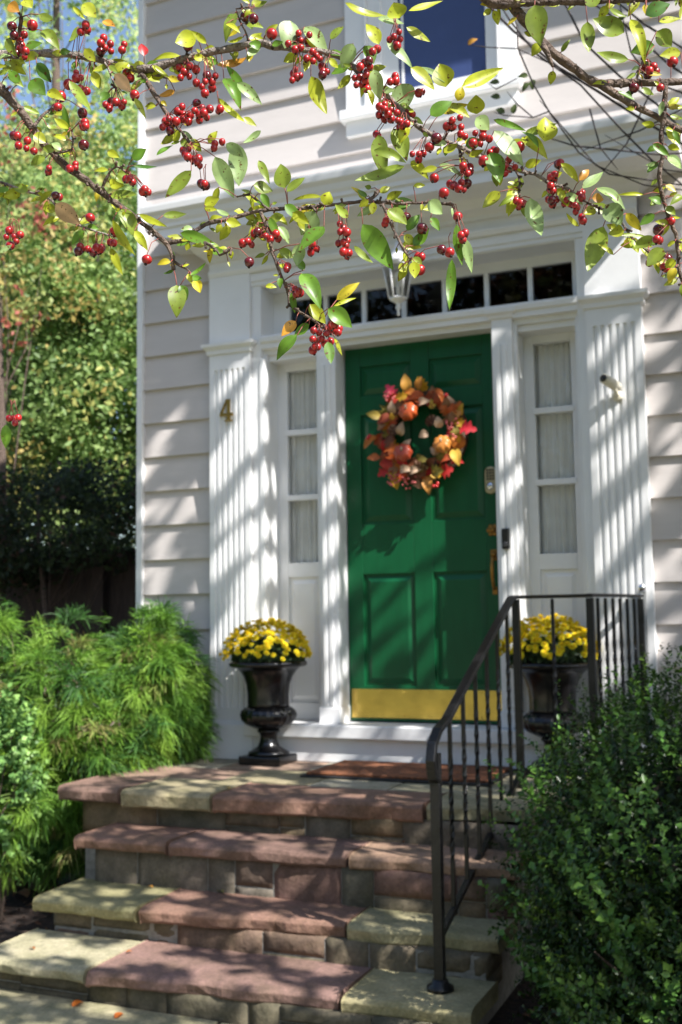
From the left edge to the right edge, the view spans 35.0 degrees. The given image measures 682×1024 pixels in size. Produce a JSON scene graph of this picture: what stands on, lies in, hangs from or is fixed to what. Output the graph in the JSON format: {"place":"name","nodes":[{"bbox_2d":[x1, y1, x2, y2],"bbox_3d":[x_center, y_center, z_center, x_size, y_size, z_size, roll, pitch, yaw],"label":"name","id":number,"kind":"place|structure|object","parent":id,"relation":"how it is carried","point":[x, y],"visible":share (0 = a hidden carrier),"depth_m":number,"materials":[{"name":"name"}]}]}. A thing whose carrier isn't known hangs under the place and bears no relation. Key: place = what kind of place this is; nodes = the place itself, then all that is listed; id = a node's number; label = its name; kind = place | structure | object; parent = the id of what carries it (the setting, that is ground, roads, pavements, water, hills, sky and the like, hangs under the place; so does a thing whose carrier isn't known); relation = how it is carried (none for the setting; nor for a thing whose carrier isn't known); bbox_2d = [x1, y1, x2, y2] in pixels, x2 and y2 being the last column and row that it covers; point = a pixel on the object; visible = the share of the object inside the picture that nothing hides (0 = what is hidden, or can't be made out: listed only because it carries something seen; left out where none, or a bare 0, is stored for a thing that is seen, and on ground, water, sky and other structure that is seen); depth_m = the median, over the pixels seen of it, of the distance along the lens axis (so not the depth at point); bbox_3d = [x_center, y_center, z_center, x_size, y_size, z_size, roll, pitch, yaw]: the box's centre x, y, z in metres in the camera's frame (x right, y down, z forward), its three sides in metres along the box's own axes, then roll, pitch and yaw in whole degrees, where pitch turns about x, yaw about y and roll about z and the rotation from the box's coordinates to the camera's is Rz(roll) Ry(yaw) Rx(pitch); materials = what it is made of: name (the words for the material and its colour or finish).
{"place":"outdoors","nodes":[
{"label":"outdoors","id":0,"kind":"place"},
{"bbox_2d":[0,0,137,547],"label":"sky","id":1,"kind":"structure","parent":0,"point":[72,25],"materials":[{"name":"blue"}]},
{"bbox_2d":[0,988,227,1023],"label":"path","id":2,"kind":"structure","parent":0,"point":[18,1007],"depth_m":3.76,"materials":[{"name":"stone"}]},
{"bbox_2d":[72,1000,81,1006],"bbox_3d":[-0.938,1.749,3.850,0.031,0.013,0.049,-3,-6,23],"label":"fallen leaf","id":3,"kind":"object","parent":2,"relation":"on","point":[75,1002],"visible":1,"depth_m":3.85,"materials":[{"name":"plant"}]},
{"bbox_2d":[114,1012,123,1017],"bbox_3d":[-0.765,1.736,3.729,0.028,0.012,0.045,-3,-6,23],"label":"fallen leaf","id":4,"kind":"object","parent":2,"relation":"on","point":[117,1014],"visible":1,"depth_m":3.73,"materials":[{"name":"plant"}]},
{"bbox_2d":[0,860,655,1023],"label":"ground","id":5,"kind":"structure","parent":0,"point":[512,1004],"depth_m":4.89,"materials":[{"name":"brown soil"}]},
{"bbox_2d":[14,889,29,896],"bbox_3d":[-1.620,1.923,5.451,0.115,0.029,0.075,-3,-6,23],"label":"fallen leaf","id":6,"kind":"object","parent":5,"relation":"on","point":[25,892],"visible":1,"depth_m":5.45,"materials":[{"name":"plant"}]},
{"bbox_2d":[0,678,56,922],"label":"leaved shrub","id":7,"kind":"object","parent":5,"relation":"on","point":[18,773],"visible":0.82,"depth_m":5.06,"materials":[{"name":"green plant"}]},
{"bbox_2d":[0,59,103,680],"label":"red leaved tree","id":8,"kind":"object","parent":5,"relation":"on","point":[19,315],"visible":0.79,"depth_m":10.40,"materials":[{"name":"green plant"}]},
{"bbox_2d":[0,446,135,688],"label":"dark shrub","id":9,"kind":"object","parent":5,"relation":"on","point":[21,562],"visible":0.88,"depth_m":9.67,"materials":[{"name":"green plant"}]},
{"bbox_2d":[0,134,135,545],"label":"maple tree","id":10,"kind":"object","parent":5,"relation":"on","point":[12,209],"visible":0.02,"depth_m":13.83,"materials":[{"name":"green plant"}]},
{"bbox_2d":[0,48,137,551],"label":"birch tree","id":11,"kind":"object","parent":5,"relation":"on","point":[78,200],"visible":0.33,"depth_m":11.73,"materials":[{"name":"green plant"}]},
{"bbox_2d":[0,0,137,544],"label":"tall tree","id":12,"kind":"object","parent":5,"relation":"on","point":[56,78],"visible":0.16,"depth_m":17.64,"materials":[{"name":"green plant"}]},
{"bbox_2d":[2,233,136,541],"bbox_3d":[-2.967,-0.287,12.661,4.399,5.890,2.579,-3,-6,23],"label":"green shrub","id":13,"kind":"object","parent":5,"relation":"on","point":[91,332],"visible":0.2,"depth_m":12.06,"materials":[{"name":"green plant"}]},
{"bbox_2d":[5,542,135,743],"bbox_3d":[-3.641,1.412,10.493,7.519,2.105,0.185,-3,-6,23],"label":"wooden fence","id":14,"kind":"object","parent":5,"relation":"on","point":[115,599],"visible":0.03,"depth_m":10.04,"materials":[{"name":"brown wood"}]},
{"bbox_2d":[0,595,222,897],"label":"thread cypress","id":15,"kind":"object","parent":5,"relation":"on","point":[141,700],"visible":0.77,"depth_m":5.51,"materials":[{"name":"green plant"}]},
{"bbox_2d":[0,755,643,1023],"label":"stone steps","id":16,"kind":"structure","parent":5,"relation":"on","point":[318,910],"depth_m":4.15,"materials":[{"name":"brown stone"}]},
{"bbox_2d":[229,660,306,766],"bbox_3d":[-0.382,1.051,5.687,0.416,0.532,0.416,-3,-6,23],"label":"urn planter","id":17,"kind":"object","parent":16,"relation":"on","point":[268,712],"visible":0.96,"depth_m":5.59,"materials":[{"name":"black metal"}]},
{"bbox_2d":[219,617,311,661],"bbox_3d":[-0.378,0.679,5.734,0.508,0.238,0.466,-3,-6,23],"label":"chrysanthemum","id":18,"kind":"object","parent":17,"relation":"on","point":[271,647],"visible":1,"depth_m":5.60,"materials":[{"name":"yellow plant"}]},
{"bbox_2d":[300,760,515,785],"bbox_3d":[0.329,1.245,5.178,0.925,0.022,0.510,-3,-6,23],"label":"door mat","id":19,"kind":"object","parent":16,"relation":"on","point":[382,771],"depth_m":5.10,"materials":[{"name":"coir fibre"}]},
{"bbox_2d":[425,593,648,993],"bbox_3d":[0.738,0.998,4.418,0.365,1.326,1.837,-5,-7,38],"label":"iron railing","id":20,"kind":"object","parent":16,"relation":"on","point":[439,984],"visible":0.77,"depth_m":4.29,"materials":[{"name":"black metal"}]},
{"bbox_2d":[510,661,587,779],"bbox_3d":[1.001,0.974,5.100,0.416,0.532,0.416,-3,-6,23],"label":"urn planter","id":21,"kind":"object","parent":16,"relation":"on","point":[538,680],"visible":0.56,"depth_m":5.00,"materials":[{"name":"black metal"}]},
{"bbox_2d":[499,613,597,662],"bbox_3d":[0.988,0.601,5.142,0.496,0.239,0.466,-3,-6,23],"label":"chrysanthemum","id":22,"kind":"object","parent":21,"relation":"on","point":[535,647],"visible":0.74,"depth_m":5.00,"materials":[{"name":"yellow plant"}]},
{"bbox_2d":[0,0,681,447],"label":"crabapple tree","id":23,"kind":"object","parent":5,"relation":"on","point":[370,84],"visible":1,"depth_m":1.16,"materials":[{"name":"green plant"}]},
{"bbox_2d":[136,0,681,775],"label":"house","id":24,"kind":"structure","parent":5,"relation":"on","point":[278,498],"depth_m":5.75,"materials":[{"name":"paint"}]},
{"bbox_2d":[220,399,232,421],"bbox_3d":[-0.645,-0.572,6.075,0.082,0.125,0.014,-3,-6,23],"label":"house number","id":25,"kind":"object","parent":24,"relation":"attached to","point":[228,414],"visible":1,"depth_m":6.07,"materials":[{"name":"gold metal"}]},
{"bbox_2d":[381,222,411,315],"bbox_3d":[0.293,-1.311,5.603,0.172,0.602,0.170,-3,-6,23],"label":"hanging lantern","id":26,"kind":"object","parent":24,"relation":"hanging from","point":[398,299],"visible":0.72,"depth_m":5.58,"materials":[{"name":"white paint"}]},
{"bbox_2d":[345,333,501,723],"bbox_3d":[0.431,0.087,5.720,0.868,2.026,0.112,-3,-6,23],"label":"front door","id":27,"kind":"structure","parent":24,"relation":"in","point":[423,589],"depth_m":5.72,"materials":[{"name":"green paint"}]},
{"bbox_2d":[364,373,476,494],"bbox_3d":[0.412,-0.413,5.677,0.626,0.656,0.224,-3,-6,23],"label":"autumn wreath","id":28,"kind":"object","parent":27,"relation":"attached to","point":[449,449],"visible":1,"depth_m":5.65,"materials":[{"name":"plant"}]},
{"bbox_2d":[339,0,523,138],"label":"window","id":29,"kind":"structure","parent":24,"relation":"in","point":[448,25],"depth_m":5.82,"materials":[{"name":"white paint"}]},
{"bbox_2d":[501,528,509,548],"bbox_3d":[0.823,0.133,5.398,0.040,0.104,0.027,-3,-6,23],"label":"doorbell","id":30,"kind":"object","parent":24,"relation":"attached to","point":[505,533],"visible":1,"depth_m":5.39,"materials":[{"name":"black plastic"}]},
{"bbox_2d":[600,374,622,401],"bbox_3d":[1.298,-0.597,5.176,0.061,0.117,0.154,-6,-7,41],"label":"security camera","id":31,"kind":"object","parent":24,"relation":"attached to","point":[612,383],"visible":1,"depth_m":5.16,"materials":[{"name":"beige plastic"}]},
{"bbox_2d":[637,583,645,591],"bbox_3d":[1.417,0.356,5.085,0.040,0.040,0.051,-3,-6,23],"label":"wall knob","id":32,"kind":"object","parent":24,"relation":"attached to","point":[641,587],"depth_m":5.07,"materials":[{"name":"silver metal"}]},
{"bbox_2d":[468,4,681,189],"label":"shade tree","id":33,"kind":"object","parent":5,"relation":"on","point":[531,83],"visible":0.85,"depth_m":3.40,"materials":[{"name":"brown plant"}]},
{"bbox_2d":[477,642,681,1023],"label":"boxwood shrub","id":34,"kind":"object","parent":5,"relation":"on","point":[633,979],"visible":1,"depth_m":3.07,"materials":[{"name":"green plant"}]}
]}

